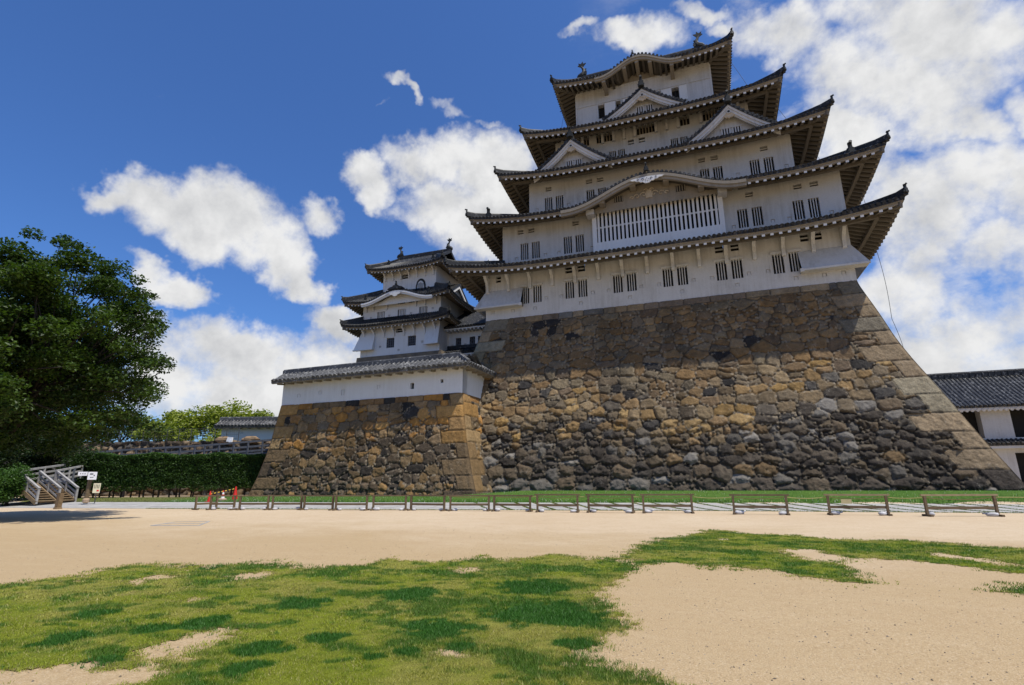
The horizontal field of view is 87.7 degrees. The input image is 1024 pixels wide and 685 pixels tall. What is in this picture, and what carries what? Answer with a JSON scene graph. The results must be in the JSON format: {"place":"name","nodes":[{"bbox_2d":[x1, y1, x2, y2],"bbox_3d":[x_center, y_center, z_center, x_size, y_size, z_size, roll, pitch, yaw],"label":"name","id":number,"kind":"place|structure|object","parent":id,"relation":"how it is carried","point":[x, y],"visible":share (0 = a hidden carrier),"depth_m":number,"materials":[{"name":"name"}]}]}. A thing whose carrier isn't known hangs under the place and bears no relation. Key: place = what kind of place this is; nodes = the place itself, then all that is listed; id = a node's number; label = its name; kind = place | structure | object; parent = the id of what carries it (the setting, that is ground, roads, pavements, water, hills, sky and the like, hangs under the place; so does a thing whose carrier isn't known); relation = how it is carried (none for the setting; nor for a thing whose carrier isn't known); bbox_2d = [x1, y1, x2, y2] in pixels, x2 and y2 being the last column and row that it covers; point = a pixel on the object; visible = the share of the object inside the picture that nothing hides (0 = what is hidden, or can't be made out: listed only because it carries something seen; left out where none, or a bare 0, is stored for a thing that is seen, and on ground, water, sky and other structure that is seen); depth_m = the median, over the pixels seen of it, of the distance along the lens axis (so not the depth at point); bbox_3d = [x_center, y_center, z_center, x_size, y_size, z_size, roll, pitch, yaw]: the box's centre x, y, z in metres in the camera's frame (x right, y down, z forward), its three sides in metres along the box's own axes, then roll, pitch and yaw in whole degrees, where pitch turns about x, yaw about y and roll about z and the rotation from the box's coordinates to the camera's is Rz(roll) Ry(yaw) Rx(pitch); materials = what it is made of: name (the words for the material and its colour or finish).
{"place":"outdoors","nodes":[
{"label":"outdoors","id":0,"kind":"place"},
{"bbox_2d":[339,238,475,361],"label":"castle tower","id":1,"kind":"structure","parent":0,"point":[417,304],"depth_m":57.48,"materials":[{"name":"paint"}]},
{"bbox_2d":[377,311,384,317],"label":"window","id":2,"kind":"structure","parent":1,"relation":"in","point":[380,314],"depth_m":58.54,"materials":[{"name":"paint"}]},
{"bbox_2d":[386,338,393,347],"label":"window","id":3,"kind":"structure","parent":1,"relation":"in","point":[390,341],"depth_m":57.06,"materials":[{"name":"paint"}]},
{"bbox_2d":[397,309,404,315],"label":"window","id":4,"kind":"structure","parent":1,"relation":"in","point":[401,312],"depth_m":57.74,"materials":[{"name":"paint"}]},
{"bbox_2d":[408,335,415,345],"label":"window","id":5,"kind":"structure","parent":1,"relation":"in","point":[411,339],"depth_m":56.25,"materials":[{"name":"paint"}]},
{"bbox_2d":[416,279,425,288],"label":"arched window","id":6,"kind":"structure","parent":1,"relation":"in","point":[421,283],"depth_m":58.82,"materials":[{"name":"paint"}]},
{"bbox_2d":[419,306,426,313],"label":"window","id":7,"kind":"structure","parent":1,"relation":"in","point":[423,309],"depth_m":56.87,"materials":[{"name":"paint"}]},
{"bbox_2d":[0,495,1023,684],"bbox_3d":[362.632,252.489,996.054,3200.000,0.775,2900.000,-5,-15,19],"label":"ground","id":8,"kind":"structure","parent":0,"point":[43,540],"depth_m":9.17,"materials":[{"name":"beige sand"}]},
{"bbox_2d":[0,443,32,471],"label":"bush","id":9,"kind":"object","parent":8,"relation":"on","point":[5,458],"visible":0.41,"depth_m":39.59,"materials":[{"name":"green plant"}]},
{"bbox_2d":[0,462,38,505],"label":"bush","id":10,"kind":"object","parent":8,"relation":"on","point":[10,479],"visible":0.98,"depth_m":36.53,"materials":[{"name":"green plant"}]},
{"bbox_2d":[7,420,86,500],"bbox_3d":[-39.030,9.684,44.382,8.455,6.979,5.886,-5,-15,19],"label":"bush","id":11,"kind":"object","parent":8,"relation":"on","point":[35,460],"visible":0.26,"depth_m":43.28,"materials":[{"name":"green plant"}]},
{"bbox_2d":[53,493,64,508],"bbox_3d":[-28.028,9.820,33.042,0.460,1.000,0.360,-5,-15,19],"label":"wooden post","id":12,"kind":"object","parent":8,"relation":"on","point":[59,501],"visible":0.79,"depth_m":32.93,"materials":[{"name":"brown wood"}]},
{"bbox_2d":[53,445,105,497],"bbox_3d":[-34.588,10.440,42.853,3.648,4.361,3.320,2,-15,-9],"label":"bush","id":13,"kind":"object","parent":8,"relation":"on","point":[72,459],"visible":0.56,"depth_m":42.42,"materials":[{"name":"green plant"}]},
{"bbox_2d":[0,225,176,457],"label":"tree","id":14,"kind":"object","parent":8,"relation":"on","point":[48,362],"visible":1,"depth_m":23.90,"materials":[{"name":"green plant"}]},
{"bbox_2d":[5,440,270,496],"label":"rock wall","id":15,"kind":"structure","parent":8,"relation":"on","point":[139,444],"depth_m":50.76,"materials":[{"name":"stone"}]},
{"bbox_2d":[53,428,239,441],"bbox_3d":[-35.416,8.950,51.239,18.531,1.350,0.067,-1,-14,1],"label":"wire fence","id":16,"kind":"object","parent":15,"relation":"on","point":[191,431],"visible":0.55,"depth_m":51.21,"materials":[{"name":"grey metal"}]},
{"bbox_2d":[215,436,227,442],"bbox_3d":[-27.445,9.293,50.712,1.785,0.798,0.793,-5,-15,19],"label":"boulder","id":17,"kind":"object","parent":15,"relation":"on","point":[223,439],"visible":0.63,"depth_m":50.45,"materials":[{"name":"beige stone"}]},
{"bbox_2d":[241,436,259,443],"bbox_3d":[-24.809,9.248,50.751,2.322,0.736,0.878,-5,-15,19],"label":"boulder","id":18,"kind":"object","parent":15,"relation":"on","point":[248,438],"visible":0.69,"depth_m":50.41,"materials":[{"name":"beige stone"}]},
{"bbox_2d":[43,439,270,496],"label":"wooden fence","id":19,"kind":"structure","parent":8,"relation":"on","point":[194,451],"depth_m":45.97,"materials":[{"name":"grey wood"}]},
{"bbox_2d":[150,521,209,525],"bbox_3d":[-12.693,7.095,20.884,1.918,0.030,2.188,1,-14,-4],"label":"drain frame","id":20,"kind":"object","parent":8,"relation":"on","point":[183,523],"visible":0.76,"depth_m":20.75,"materials":[{"name":"concrete"}]},
{"bbox_2d":[191,495,218,509],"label":"barrier","id":21,"kind":"object","parent":8,"relation":"on","point":[196,503],"visible":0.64,"depth_m":30.97,"materials":[{"name":"brown wood"}]},
{"bbox_2d":[206,495,237,509],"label":"barrier","id":22,"kind":"object","parent":8,"relation":"on","point":[211,503],"visible":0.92,"depth_m":30.72,"materials":[{"name":"brown wood"}]},
{"bbox_2d":[235,495,270,509],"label":"barrier","id":23,"kind":"object","parent":8,"relation":"on","point":[240,500],"visible":0.87,"depth_m":30.44,"materials":[{"name":"brown wood"}]},
{"bbox_2d":[268,495,302,509],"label":"barrier","id":24,"kind":"object","parent":8,"relation":"on","point":[273,503],"visible":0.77,"depth_m":30.19,"materials":[{"name":"brown wood"}]},
{"bbox_2d":[299,495,334,510],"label":"barrier","id":25,"kind":"object","parent":8,"relation":"on","point":[331,504],"visible":0.81,"depth_m":29.62,"materials":[{"name":"brown wood"}]},
{"bbox_2d":[332,495,369,510],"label":"barrier","id":26,"kind":"object","parent":8,"relation":"on","point":[336,503],"visible":0.93,"depth_m":29.08,"materials":[{"name":"brown wood"}]},
{"bbox_2d":[249,393,492,494],"bbox_3d":[-8.979,9.382,45.139,20.839,7.700,16.538,-5,-15,19],"label":"stone rampart","id":27,"kind":"object","parent":8,"relation":"on","point":[421,445],"visible":0.81,"depth_m":38.88,"materials":[{"name":"brown stone"}]},
{"bbox_2d":[271,352,496,404],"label":"plaster wall","id":28,"kind":"structure","parent":27,"relation":"on","point":[453,372],"depth_m":40.76,"materials":[{"name":"paint"}]},
{"bbox_2d":[370,495,408,510],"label":"barrier","id":29,"kind":"object","parent":8,"relation":"on","point":[374,503],"visible":0.91,"depth_m":28.79,"materials":[{"name":"brown wood"}]},
{"bbox_2d":[407,495,447,510],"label":"barrier","id":30,"kind":"object","parent":8,"relation":"on","point":[434,504],"visible":0.87,"depth_m":28.19,"materials":[{"name":"brown wood"}]},
{"bbox_2d":[448,495,490,511],"bbox_3d":[-2.205,8.335,27.694,2.320,0.805,0.600,-2,-14,8],"label":"barrier","id":31,"kind":"object","parent":8,"relation":"on","point":[467,504],"visible":0.91,"depth_m":27.67,"materials":[{"name":"brown wood"}]},
{"bbox_2d":[491,495,532,511],"bbox_3d":[-0.001,8.172,27.124,2.232,0.805,0.642,-5,-15,19],"label":"barrier","id":32,"kind":"object","parent":8,"relation":"on","point":[508,504],"visible":0.91,"depth_m":27.11,"materials":[{"name":"brown wood"}]},
{"bbox_2d":[534,494,579,512],"bbox_3d":[2.227,7.894,26.224,2.272,0.865,0.600,-4,-15,13],"label":"barrier","id":33,"kind":"object","parent":8,"relation":"on","point":[572,505],"visible":0.92,"depth_m":26.19,"materials":[{"name":"brown wood"}]},
{"bbox_2d":[585,494,634,512],"bbox_3d":[4.715,7.710,25.577,2.402,0.865,0.642,-5,-15,19],"label":"barrier","id":34,"kind":"object","parent":8,"relation":"on","point":[610,505],"visible":0.94,"depth_m":25.53,"materials":[{"name":"brown wood"}]},
{"bbox_2d":[640,494,694,513],"bbox_3d":[7.271,7.535,24.969,2.470,0.865,0.600,-3,-15,10],"label":"barrier","id":35,"kind":"object","parent":8,"relation":"on","point":[669,505],"visible":0.95,"depth_m":24.94,"materials":[{"name":"brown wood"}]},
{"bbox_2d":[452,496,1023,499],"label":"rope","id":36,"kind":"object","parent":35,"relation":"attached to","point":[764,498],"visible":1,"depth_m":23.28,"materials":[{"name":"fabric"}]},
{"bbox_2d":[473,280,1023,491],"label":"stone rampart","id":37,"kind":"object","parent":8,"relation":"on","point":[833,386],"visible":0.86,"depth_m":34.97,"materials":[{"name":"grey stone"}]},
{"bbox_2d":[444,310,485,354],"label":"castle wing","id":38,"kind":"structure","parent":37,"relation":"on","point":[465,335],"depth_m":56.12,"materials":[{"name":"white paint"}]},
{"bbox_2d":[470,336,474,343],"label":"window","id":39,"kind":"structure","parent":38,"relation":"in","point":[472,339],"depth_m":56.10,"materials":[{"name":"paint"}]},
{"bbox_2d":[443,27,908,320],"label":"castle keep","id":40,"kind":"structure","parent":37,"relation":"on","point":[683,174],"depth_m":43.38,"materials":[{"name":"paint"}]},
{"bbox_2d":[521,243,527,259],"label":"window","id":41,"kind":"structure","parent":40,"relation":"in","point":[524,247],"depth_m":47.32,"materials":[{"name":"paint"}]},
{"bbox_2d":[521,287,528,303],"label":"window","id":42,"kind":"structure","parent":40,"relation":"in","point":[525,289],"depth_m":44.19,"materials":[{"name":"paint"}]},
{"bbox_2d":[532,241,539,258],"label":"window","id":43,"kind":"structure","parent":40,"relation":"in","point":[535,245],"depth_m":47.02,"materials":[{"name":"paint"}]},
{"bbox_2d":[533,285,541,302],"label":"window","id":44,"kind":"structure","parent":40,"relation":"in","point":[537,295],"depth_m":43.88,"materials":[{"name":"paint"}]},
{"bbox_2d":[545,197,551,210],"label":"window","id":45,"kind":"structure","parent":40,"relation":"in","point":[548,201],"depth_m":49.27,"materials":[{"name":"paint"}]},
{"bbox_2d":[556,195,563,208],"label":"window","id":46,"kind":"structure","parent":40,"relation":"in","point":[559,199],"depth_m":48.93,"materials":[{"name":"paint"}]},
{"bbox_2d":[563,236,571,253],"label":"window","id":47,"kind":"structure","parent":40,"relation":"in","point":[567,240],"depth_m":46.10,"materials":[{"name":"paint"}]},
{"bbox_2d":[565,281,573,298],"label":"window","id":48,"kind":"structure","parent":40,"relation":"in","point":[569,285],"depth_m":43.02,"materials":[{"name":"paint"}]},
{"bbox_2d":[575,234,583,251],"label":"window","id":49,"kind":"structure","parent":40,"relation":"in","point":[579,239],"depth_m":45.76,"materials":[{"name":"paint"}]},
{"bbox_2d":[578,279,586,296],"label":"window","id":50,"kind":"structure","parent":40,"relation":"in","point":[582,284],"depth_m":42.68,"materials":[{"name":"paint"}]},
{"bbox_2d":[576,137,588,145],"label":"upper window","id":51,"kind":"structure","parent":40,"relation":"in","point":[586,140],"depth_m":51.35,"materials":[{"name":"paint"}]},
{"bbox_2d":[586,189,593,199],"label":"window","id":52,"kind":"structure","parent":40,"relation":"in","point":[590,193],"depth_m":48.00,"materials":[{"name":"paint"}]},
{"bbox_2d":[596,134,604,143],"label":"upper window","id":53,"kind":"structure","parent":40,"relation":"in","point":[598,137],"depth_m":50.78,"materials":[{"name":"paint"}]},
{"bbox_2d":[598,104,604,118],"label":"open window","id":54,"kind":"structure","parent":40,"relation":"in","point":[601,111],"depth_m":53.19,"materials":[{"name":"paint"}]},
{"bbox_2d":[604,132,611,141],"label":"upper window","id":55,"kind":"structure","parent":40,"relation":"in","point":[608,136],"depth_m":50.64,"materials":[{"name":"paint"}]},
{"bbox_2d":[609,151,615,158],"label":"window","id":56,"kind":"structure","parent":40,"relation":"in","point":[613,153],"depth_m":49.88,"materials":[{"name":"paint"}]},
{"bbox_2d":[613,275,622,292],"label":"window","id":57,"kind":"structure","parent":40,"relation":"in","point":[617,279],"depth_m":41.79,"materials":[{"name":"paint"}]},
{"bbox_2d":[618,149,624,155],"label":"window","id":58,"kind":"structure","parent":40,"relation":"in","point":[620,152],"depth_m":49.63,"materials":[{"name":"paint"}]},
{"bbox_2d":[626,273,636,290],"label":"window","id":59,"kind":"structure","parent":40,"relation":"in","point":[631,277],"depth_m":41.46,"materials":[{"name":"paint"}]},
{"bbox_2d":[636,123,654,134],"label":"upper window","id":60,"kind":"structure","parent":40,"relation":"in","point":[647,128],"depth_m":49.44,"materials":[{"name":"paint"}]},
{"bbox_2d":[586,188,726,251],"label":"lattice window","id":61,"kind":"structure","parent":40,"relation":"in","point":[700,216],"depth_m":43.00,"materials":[{"name":"paint"}]},
{"bbox_2d":[662,268,673,286],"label":"window","id":62,"kind":"structure","parent":40,"relation":"in","point":[667,273],"depth_m":40.59,"materials":[{"name":"paint"}]},
{"bbox_2d":[671,138,677,145],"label":"window","id":63,"kind":"structure","parent":40,"relation":"in","point":[673,141],"depth_m":48.08,"materials":[{"name":"paint"}]},
{"bbox_2d":[671,87,678,97],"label":"open window","id":64,"kind":"structure","parent":40,"relation":"in","point":[675,91],"depth_m":50.90,"materials":[{"name":"paint"}]},
{"bbox_2d":[677,266,687,284],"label":"window","id":65,"kind":"structure","parent":40,"relation":"in","point":[682,275],"depth_m":40.25,"materials":[{"name":"paint"}]},
{"bbox_2d":[680,136,687,143],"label":"window","id":66,"kind":"structure","parent":40,"relation":"in","point":[682,139],"depth_m":47.85,"materials":[{"name":"paint"}]},
{"bbox_2d":[680,115,689,125],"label":"upper window","id":67,"kind":"structure","parent":40,"relation":"in","point":[684,120],"depth_m":48.39,"materials":[{"name":"paint"}]},
{"bbox_2d":[700,168,709,177],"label":"window","id":68,"kind":"structure","parent":40,"relation":"in","point":[704,172],"depth_m":44.95,"materials":[{"name":"paint"}]},
{"bbox_2d":[702,108,719,120],"bbox_3d":[17.790,-20.129,47.495,1.500,0.950,0.500,-5,-15,19],"label":"upper window","id":69,"kind":"structure","parent":40,"relation":"in","point":[707,115],"depth_m":47.57,"materials":[{"name":"paint"}]},
{"bbox_2d":[713,166,722,178],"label":"window","id":70,"kind":"structure","parent":40,"relation":"in","point":[717,171],"depth_m":44.58,"materials":[{"name":"paint"}]},
{"bbox_2d":[715,261,727,280],"bbox_3d":[15.422,-5.218,39.262,0.720,1.460,0.340,-5,-15,19],"label":"window","id":71,"kind":"structure","parent":40,"relation":"in","point":[721,269],"depth_m":39.34,"materials":[{"name":"paint"}]},
{"bbox_2d":[731,259,743,278],"bbox_3d":[16.421,-5.313,38.920,0.720,1.460,0.340,-5,-15,19],"label":"window","id":72,"kind":"structure","parent":40,"relation":"in","point":[737,270],"depth_m":39.00,"materials":[{"name":"paint"}]},
{"bbox_2d":[737,209,748,227],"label":"window","id":73,"kind":"structure","parent":40,"relation":"in","point":[743,222],"depth_m":41.57,"materials":[{"name":"paint"}]},
{"bbox_2d":[749,159,760,174],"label":"window","id":74,"kind":"structure","parent":40,"relation":"in","point":[754,164],"depth_m":43.63,"materials":[{"name":"paint"}]},
{"bbox_2d":[751,206,763,225],"bbox_3d":[18.939,-9.674,41.160,0.720,1.560,0.340,-5,-15,19],"label":"window","id":75,"kind":"structure","parent":40,"relation":"in","point":[757,215],"depth_m":41.23,"materials":[{"name":"paint"}]},
{"bbox_2d":[763,156,774,171],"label":"window","id":76,"kind":"structure","parent":40,"relation":"in","point":[768,162],"depth_m":43.28,"materials":[{"name":"paint"}]},
{"bbox_2d":[772,254,784,273],"bbox_3d":[18.984,-5.557,38.042,0.720,1.460,0.340,-5,-15,19],"label":"window","id":77,"kind":"structure","parent":40,"relation":"in","point":[777,259],"depth_m":38.11,"materials":[{"name":"paint"}]},
{"bbox_2d":[788,251,799,271],"bbox_3d":[19.982,-5.652,37.699,0.720,1.460,0.340,-5,-15,19],"label":"window","id":78,"kind":"structure","parent":40,"relation":"in","point":[793,256],"depth_m":37.79,"materials":[{"name":"paint"}]},
{"bbox_2d":[792,200,805,219],"bbox_3d":[21.624,-9.929,40.241,0.720,1.560,0.340,-5,-15,19],"label":"window","id":79,"kind":"structure","parent":40,"relation":"in","point":[798,206],"depth_m":40.30,"materials":[{"name":"paint"}]},
{"bbox_2d":[808,197,820,217],"bbox_3d":[22.604,-10.023,39.905,0.720,1.560,0.340,-5,-15,19],"label":"window","id":80,"kind":"structure","parent":40,"relation":"in","point":[814,206],"depth_m":39.96,"materials":[{"name":"paint"}]},
{"bbox_2d":[877,253,902,345],"bbox_3d":[27.053,-2.590,38.395,0.329,9.827,1.099,13,-19,-42],"label":"cable","id":81,"kind":"object","parent":40,"relation":"hanging from","point":[888,298],"visible":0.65,"depth_m":38.49,"materials":[{"name":"metal"}]},
{"bbox_2d":[729,494,789,514],"bbox_3d":[10.921,7.135,23.513,2.432,0.865,0.642,-5,-15,19],"label":"barrier","id":82,"kind":"object","parent":8,"relation":"on","point":[759,506],"visible":0.93,"depth_m":23.50,"materials":[{"name":"brown wood"}]},
{"bbox_2d":[823,494,892,515],"bbox_3d":[14.688,6.893,22.680,2.451,0.865,0.600,-5,-15,17],"label":"barrier","id":83,"kind":"object","parent":8,"relation":"on","point":[886,506],"visible":0.92,"depth_m":22.63,"materials":[{"name":"brown wood"}]},
{"bbox_2d":[841,499,851,503],"bbox_3d":[14.268,6.787,22.768,0.401,0.180,0.030,-5,-15,17],"label":"board","id":84,"kind":"object","parent":83,"relation":"hanging from","point":[846,501],"visible":1,"depth_m":22.75,"materials":[{"name":"beige wood"}]},
{"bbox_2d":[919,494,1004,516],"bbox_3d":[18.182,6.596,21.622,2.900,0.865,0.600,-2,-14,6],"label":"barrier","id":85,"kind":"object","parent":8,"relation":"on","point":[994,499],"visible":0.94,"depth_m":21.61,"materials":[{"name":"brown wood"}]},
{"bbox_2d":[927,368,1023,482],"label":"gatehouse","id":86,"kind":"object","parent":8,"relation":"on","point":[989,405],"visible":0.34,"depth_m":47.42,"materials":[{"name":"tile"}]},
{"bbox_2d":[1015,453,1023,482],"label":"doorway","id":87,"kind":"structure","parent":86,"relation":"in","point":[1019,456],"depth_m":46.33,"materials":[{"name":"paint"}]},
{"bbox_2d":[982,512,998,516],"bbox_3d":[19.239,6.908,21.439,0.522,0.166,0.258,-10,-17,34],"label":"sandbag","id":88,"kind":"object","parent":8,"relation":"on","point":[994,514],"visible":1,"depth_m":21.36,"materials":[{"name":"white fabric"}]},
{"bbox_2d":[0,529,1023,684],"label":"lawn","id":89,"kind":"structure","parent":0,"point":[330,654],"depth_m":6.51,"materials":[{"name":"green plant"}]},
{"bbox_2d":[0,502,1023,512],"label":"path","id":90,"kind":"structure","parent":0,"point":[141,505],"depth_m":30.02,"materials":[{"name":"beige sand"}]},
{"bbox_2d":[4,464,83,504],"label":"staircase","id":91,"kind":"structure","parent":90,"relation":"on","point":[48,491],"depth_m":38.30,"materials":[{"name":"silver metal"}]},
{"bbox_2d":[78,472,97,502],"bbox_3d":[-29.144,9.896,36.415,0.743,2.111,0.912,-11,-18,36],"label":"signpost","id":92,"kind":"object","parent":90,"relation":"on","point":[90,478],"visible":1,"depth_m":36.56,"materials":[{"name":"white wood"}]},
{"bbox_2d":[92,483,100,502],"bbox_3d":[-28.540,10.333,36.578,0.400,1.320,0.072,8,-17,-31],"label":"notice board","id":93,"kind":"object","parent":90,"relation":"on","point":[96,487],"visible":1,"depth_m":36.63,"materials":[{"name":"metal"}]},
{"bbox_2d":[0,0,1023,441],"label":"sky","id":94,"kind":"structure","parent":0,"point":[249,160],"materials":[{"name":"blue"}]},
{"bbox_2d":[22,489,1023,512],"bbox_3d":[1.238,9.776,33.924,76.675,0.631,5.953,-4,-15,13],"label":"grass bank","id":95,"kind":"structure","parent":0,"point":[708,495],"depth_m":30.83,"materials":[{"name":"green plant"}]},
{"bbox_2d":[69,452,265,497],"bbox_3d":[-27.603,10.880,43.692,15.037,3.772,1.826,1,-14,-5],"label":"hedge","id":96,"kind":"object","parent":95,"relation":"on","point":[151,470],"visible":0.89,"depth_m":43.21,"materials":[{"name":"green plant"}]},
{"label":"terrace","id":97,"kind":"structure","parent":0,"visible":0},
{"bbox_2d":[89,411,156,441],"bbox_3d":[-45.391,10.249,61.752,7.744,4.978,5.994,9,-17,-34],"label":"tree","id":98,"kind":"object","parent":97,"relation":"on","point":[126,435],"visible":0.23,"depth_m":61.53,"materials":[{"name":"green plant"}]},
{"bbox_2d":[129,418,199,440],"bbox_3d":[-37.838,10.145,58.560,6.512,3.489,6.208,-5,-15,19],"label":"tree","id":99,"kind":"object","parent":97,"relation":"on","point":[185,436],"visible":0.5,"depth_m":57.62,"materials":[{"name":"green plant"}]},
{"bbox_2d":[134,409,204,438],"bbox_3d":[-41.206,10.733,64.606,8.736,5.389,8.089,-5,-15,19],"label":"tree","id":100,"kind":"object","parent":97,"relation":"on","point":[172,415],"visible":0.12,"depth_m":63.67,"materials":[{"name":"green plant"}]},
{"bbox_2d":[198,429,221,440],"bbox_3d":[-31.467,10.610,58.670,5.258,2.546,4.718,-5,-15,19],"label":"tree","id":101,"kind":"object","parent":97,"relation":"on","point":[217,435],"visible":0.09,"depth_m":58.05,"materials":[{"name":"green plant"}]},
{"bbox_2d":[173,397,254,438],"bbox_3d":[-35.054,10.062,64.536,10.553,6.561,9.978,-5,-15,19],"label":"tree","id":102,"kind":"object","parent":97,"relation":"on","point":[211,417],"visible":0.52,"depth_m":61.93,"materials":[{"name":"green plant"}]},
{"bbox_2d":[214,417,277,440],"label":"plaster wall","id":103,"kind":"structure","parent":97,"relation":"on","point":[261,428],"depth_m":54.06,"materials":[{"name":"paint"}]},
{"bbox_2d":[243,409,274,416],"bbox_3d":[-30.629,10.855,65.305,6.474,5.339,6.047,0,-14,-4],"label":"tree","id":104,"kind":"object","parent":97,"relation":"on","point":[257,413],"visible":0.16,"depth_m":64.67,"materials":[{"name":"green plant"}]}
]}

